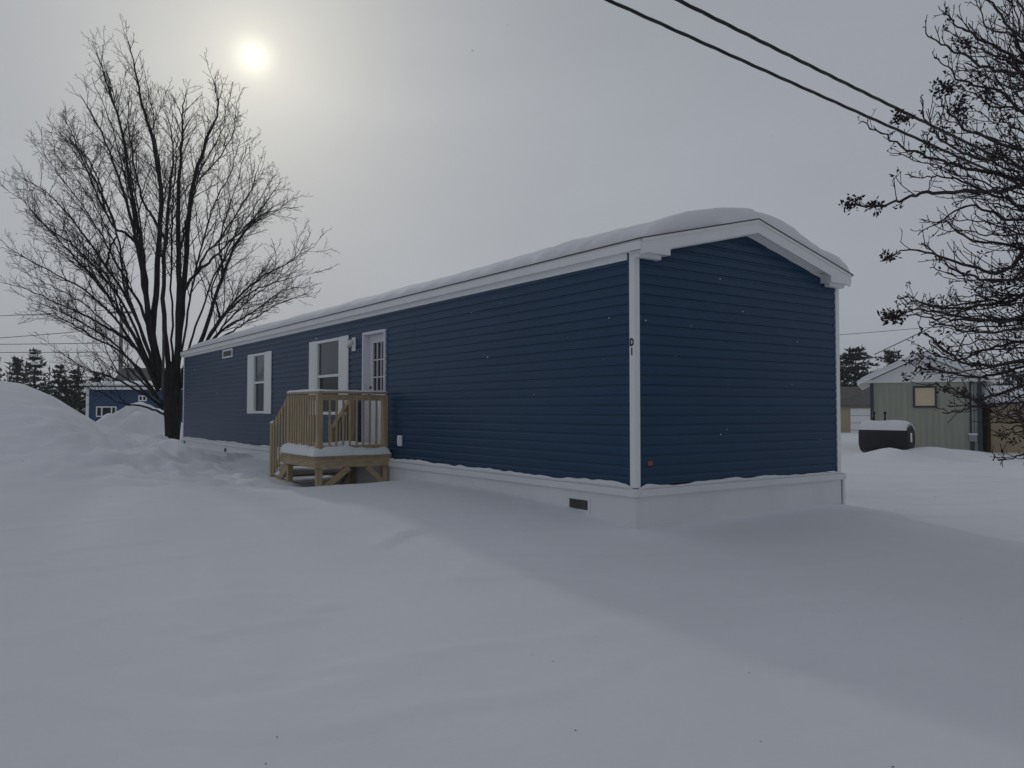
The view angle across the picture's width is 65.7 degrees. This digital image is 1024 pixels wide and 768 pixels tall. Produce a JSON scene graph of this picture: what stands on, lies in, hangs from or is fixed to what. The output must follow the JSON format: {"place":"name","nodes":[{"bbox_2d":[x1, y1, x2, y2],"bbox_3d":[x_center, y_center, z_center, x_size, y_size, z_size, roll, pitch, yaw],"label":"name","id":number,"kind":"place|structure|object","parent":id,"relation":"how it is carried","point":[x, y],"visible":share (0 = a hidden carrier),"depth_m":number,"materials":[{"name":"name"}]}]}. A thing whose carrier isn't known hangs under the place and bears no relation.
{"place":"outdoors","nodes":[
{"label":"outdoors","id":0,"kind":"place"},
{"bbox_2d":[16,25,994,632],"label":"falling snow","id":1,"kind":"structure","parent":0,"point":[422,463],"depth_m":3.07,"materials":[{"name":"white snow"}]},
{"bbox_2d":[0,381,1023,767],"bbox_3d":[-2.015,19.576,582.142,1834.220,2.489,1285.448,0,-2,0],"label":"ground","id":2,"kind":"structure","parent":0,"point":[168,603],"depth_m":4.98,"materials":[{"name":"white snow"}]},
{"bbox_2d":[0,357,5,380],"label":"spruce tree","id":3,"kind":"object","parent":2,"relation":"on","point":[1,375],"visible":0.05,"depth_m":60.30,"materials":[{"name":"green plant"}]},
{"bbox_2d":[7,357,15,381],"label":"bare tree","id":4,"kind":"object","parent":2,"relation":"on","point":[12,370],"visible":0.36,"depth_m":66.07,"materials":[{"name":"brown plant"}]},
{"bbox_2d":[7,355,25,383],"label":"spruce tree","id":5,"kind":"object","parent":2,"relation":"on","point":[18,366],"visible":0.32,"depth_m":69.88,"materials":[{"name":"green plant"}]},
{"bbox_2d":[18,356,26,381],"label":"bare tree","id":6,"kind":"object","parent":2,"relation":"on","point":[22,368],"visible":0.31,"depth_m":68.08,"materials":[{"name":"brown plant"}]},
{"bbox_2d":[14,348,59,395],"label":"pine tree","id":7,"kind":"object","parent":2,"relation":"on","point":[35,371],"visible":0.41,"depth_m":57.92,"materials":[{"name":"green plant"}]},
{"bbox_2d":[47,364,85,413],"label":"spruce tree","id":8,"kind":"object","parent":2,"relation":"on","point":[58,381],"visible":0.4,"depth_m":61.97,"materials":[{"name":"green plant"}]},
{"bbox_2d":[60,369,85,415],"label":"spruce tree","id":9,"kind":"object","parent":2,"relation":"on","point":[74,383],"visible":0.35,"depth_m":63.80,"materials":[{"name":"green plant"}]},
{"bbox_2d":[78,371,102,410],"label":"spruce tree","id":10,"kind":"object","parent":2,"relation":"on","point":[92,380],"visible":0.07,"depth_m":69.89,"materials":[{"name":"green plant"}]},
{"bbox_2d":[107,307,131,380],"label":"utility pole","id":11,"kind":"object","parent":2,"relation":"on","point":[120,371],"visible":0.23,"depth_m":52.03,"materials":[{"name":"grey wood"}]},
{"bbox_2d":[0,352,87,352],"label":"overhead wire","id":12,"kind":"object","parent":11,"relation":"attached to","point":[41,352],"visible":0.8,"depth_m":52.08,"materials":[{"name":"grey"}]},
{"bbox_2d":[2,309,113,315],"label":"overhead wire","id":13,"kind":"object","parent":11,"relation":"attached to","point":[49,313],"visible":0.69,"depth_m":52.17,"materials":[{"name":"grey"}]},
{"bbox_2d":[0,342,118,344],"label":"overhead wire","id":14,"kind":"object","parent":11,"relation":"attached to","point":[62,343],"visible":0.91,"depth_m":52.10,"materials":[{"name":"grey"}]},
{"bbox_2d":[1,327,118,337],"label":"overhead wire","id":15,"kind":"object","parent":11,"relation":"attached to","point":[48,334],"visible":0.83,"depth_m":52.12,"materials":[{"name":"grey"}]},
{"bbox_2d":[79,381,182,422],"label":"neighbour house","id":16,"kind":"structure","parent":2,"relation":"on","point":[99,407],"depth_m":45.76,"materials":[{"name":"blue plastic"}]},
{"bbox_2d":[96,406,116,416],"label":"window","id":17,"kind":"structure","parent":16,"relation":"in","point":[100,410],"depth_m":45.81,"materials":[{"name":"white plastic"}]},
{"bbox_2d":[138,395,146,400],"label":"window","id":18,"kind":"structure","parent":16,"relation":"in","point":[140,397],"depth_m":45.54,"materials":[{"name":"white plastic"}]},
{"bbox_2d":[112,368,181,380],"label":"grey roofed house","id":19,"kind":"structure","parent":2,"relation":"on","point":[145,372],"depth_m":68.39,"materials":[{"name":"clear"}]},
{"bbox_2d":[0,13,340,439],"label":"maple tree","id":20,"kind":"object","parent":2,"relation":"on","point":[168,381],"visible":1,"depth_m":25.48,"materials":[{"name":"brown plant"}]},
{"bbox_2d":[269,391,391,485],"bbox_3d":[-3.104,1.044,13.276,1.295,1.790,2.270,1,-2,-35],"label":"wooden porch","id":21,"kind":"object","parent":2,"relation":"on","point":[310,421],"visible":0.8,"depth_m":12.60,"materials":[{"name":"brown wood"}]},
{"bbox_2d":[287,389,316,392],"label":"rail snow","id":22,"kind":"structure","parent":21,"relation":"on","point":[308,390],"depth_m":12.61,"materials":[{"name":"white snow"}]},
{"bbox_2d":[275,467,342,474],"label":"step snow","id":23,"kind":"structure","parent":21,"relation":"on","point":[312,470],"depth_m":13.75,"materials":[{"name":"white snow"}]},
{"bbox_2d":[293,476,337,483],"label":"step snow","id":24,"kind":"structure","parent":21,"relation":"on","point":[312,480],"depth_m":14.02,"materials":[{"name":"white snow"}]},
{"bbox_2d":[280,441,391,456],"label":"deck snow","id":25,"kind":"structure","parent":21,"relation":"on","point":[346,449],"depth_m":12.38,"materials":[{"name":"white snow"}]},
{"bbox_2d":[316,389,386,391],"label":"rail snow","id":26,"kind":"structure","parent":21,"relation":"on","point":[351,390],"depth_m":12.42,"materials":[{"name":"white snow"}]},
{"bbox_2d":[0,361,1023,411],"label":"woods","id":27,"kind":"object","parent":2,"relation":"on","point":[49,368],"depth_m":115.09,"materials":[{"name":"black plant"}]},
{"bbox_2d":[180,218,853,528],"bbox_3d":[-2.847,0.259,17.207,3.943,4.420,19.680,1,-2,-35],"label":"mobile home","id":28,"kind":"object","parent":2,"relation":"on","point":[584,369],"visible":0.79,"depth_m":9.67,"materials":[{"name":"blue plastic"}]},
{"bbox_2d":[182,437,280,448],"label":"ledge snow","id":29,"kind":"structure","parent":28,"relation":"on","point":[229,442],"depth_m":19.82,"materials":[{"name":"white snow"}]},
{"bbox_2d":[253,352,264,412],"bbox_3d":[-5.777,-0.016,18.227,0.082,1.383,0.821,1,-2,-35],"label":"window","id":30,"kind":"structure","parent":28,"relation":"in","point":[259,358],"depth_m":18.33,"materials":[{"name":"grey glass"}]},
{"bbox_2d":[316,337,339,414],"bbox_3d":[-3.439,-0.132,14.952,0.082,1.421,1.103,1,-2,-35],"label":"window","id":31,"kind":"structure","parent":28,"relation":"in","point":[327,356],"depth_m":15.01,"materials":[{"name":"grey glass"}]},
{"bbox_2d":[368,334,383,443],"bbox_3d":[-2.243,0.149,13.365,0.097,1.981,0.770,1,-2,-35],"label":"door","id":32,"kind":"structure","parent":28,"relation":"in","point":[376,341],"depth_m":13.49,"materials":[{"name":"white glass"}]},
{"bbox_2d":[389,458,632,488],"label":"ledge snow","id":33,"kind":"structure","parent":28,"relation":"on","point":[606,483],"depth_m":9.83,"materials":[{"name":"white snow"}]},
{"bbox_2d":[188,207,851,349],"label":"roof snow","id":34,"kind":"structure","parent":28,"relation":"on","point":[693,219],"depth_m":9.74,"materials":[{"name":"white snow"}]},
{"bbox_2d":[639,471,841,488],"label":"ledge snow","id":35,"kind":"structure","parent":28,"relation":"on","point":[725,480],"depth_m":9.10,"materials":[{"name":"white snow"}]},
{"bbox_2d":[840,386,869,432],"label":"garage","id":36,"kind":"structure","parent":2,"relation":"on","point":[854,407],"depth_m":49.60,"materials":[{"name":"beige"}]},
{"bbox_2d":[850,408,869,432],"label":"garage door","id":37,"kind":"structure","parent":36,"relation":"in","point":[857,415],"depth_m":49.36,"materials":[{"name":"white plastic"}]},
{"bbox_2d":[840,346,879,386],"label":"pine tree","id":38,"kind":"object","parent":2,"relation":"on","point":[851,369],"visible":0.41,"depth_m":61.66,"materials":[{"name":"green plant"}]},
{"bbox_2d":[858,412,914,452],"bbox_3d":[12.428,1.716,26.356,0.680,1.598,1.625,2,-2,-40],"label":"oil tank","id":39,"kind":"object","parent":2,"relation":"on","point":[870,440],"visible":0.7,"depth_m":26.05,"materials":[{"name":"black metal"}]},
{"bbox_2d":[858,420,914,430],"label":"snow","id":40,"kind":"structure","parent":39,"relation":"on","point":[884,425],"depth_m":26.15,"materials":[{"name":"white snow"}]},
{"bbox_2d":[876,348,904,369],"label":"pine tree","id":41,"kind":"object","parent":2,"relation":"on","point":[888,357],"visible":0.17,"depth_m":65.90,"materials":[{"name":"green plant"}]},
{"bbox_2d":[856,351,996,451],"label":"green shed","id":42,"kind":"structure","parent":2,"relation":"on","point":[893,396],"depth_m":29.16,"materials":[{"name":"green"}]},
{"bbox_2d":[913,386,936,407],"bbox_3d":[15.207,0.471,29.235,0.786,0.802,0.080,-1,-2,25],"label":"window","id":43,"kind":"structure","parent":42,"relation":"in","point":[923,397],"depth_m":29.22,"materials":[{"name":"beige glass"}]},
{"bbox_2d":[838,0,1023,466],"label":"crabapple tree","id":44,"kind":"object","parent":2,"relation":"on","point":[976,192],"visible":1,"depth_m":5.58,"materials":[{"name":"brown plant"}]},
{"bbox_2d":[982,385,1023,452],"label":"tan trailer","id":45,"kind":"object","parent":2,"relation":"on","point":[990,440],"visible":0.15,"depth_m":28.87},
{"bbox_2d":[994,373,1023,385],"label":"spruce tree","id":46,"kind":"object","parent":2,"relation":"on","point":[1005,384],"visible":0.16,"depth_m":58.24,"materials":[{"name":"green plant"}]},
{"bbox_2d":[0,0,1023,410],"label":"sky","id":47,"kind":"structure","parent":0,"point":[509,146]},
{"bbox_2d":[605,0,1018,182],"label":"power cable","id":48,"kind":"object","parent":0,"point":[653,20],"visible":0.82,"depth_m":8.77,"materials":[{"name":"black plastic"}]},
{"bbox_2d":[675,0,1018,168],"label":"power cable","id":49,"kind":"object","parent":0,"point":[731,26],"visible":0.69,"depth_m":8.22,"materials":[{"name":"black plastic"}]},
{"bbox_2d":[840,322,981,334],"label":"overhead wire","id":50,"kind":"object","parent":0,"point":[902,329],"visible":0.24,"depth_m":60.16,"materials":[{"name":"grey"}]},
{"bbox_2d":[874,279,1023,354],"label":"overhead wire","id":51,"kind":"object","parent":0,"point":[923,330],"visible":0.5,"depth_m":29.30,"materials":[{"name":"grey"}]}
]}

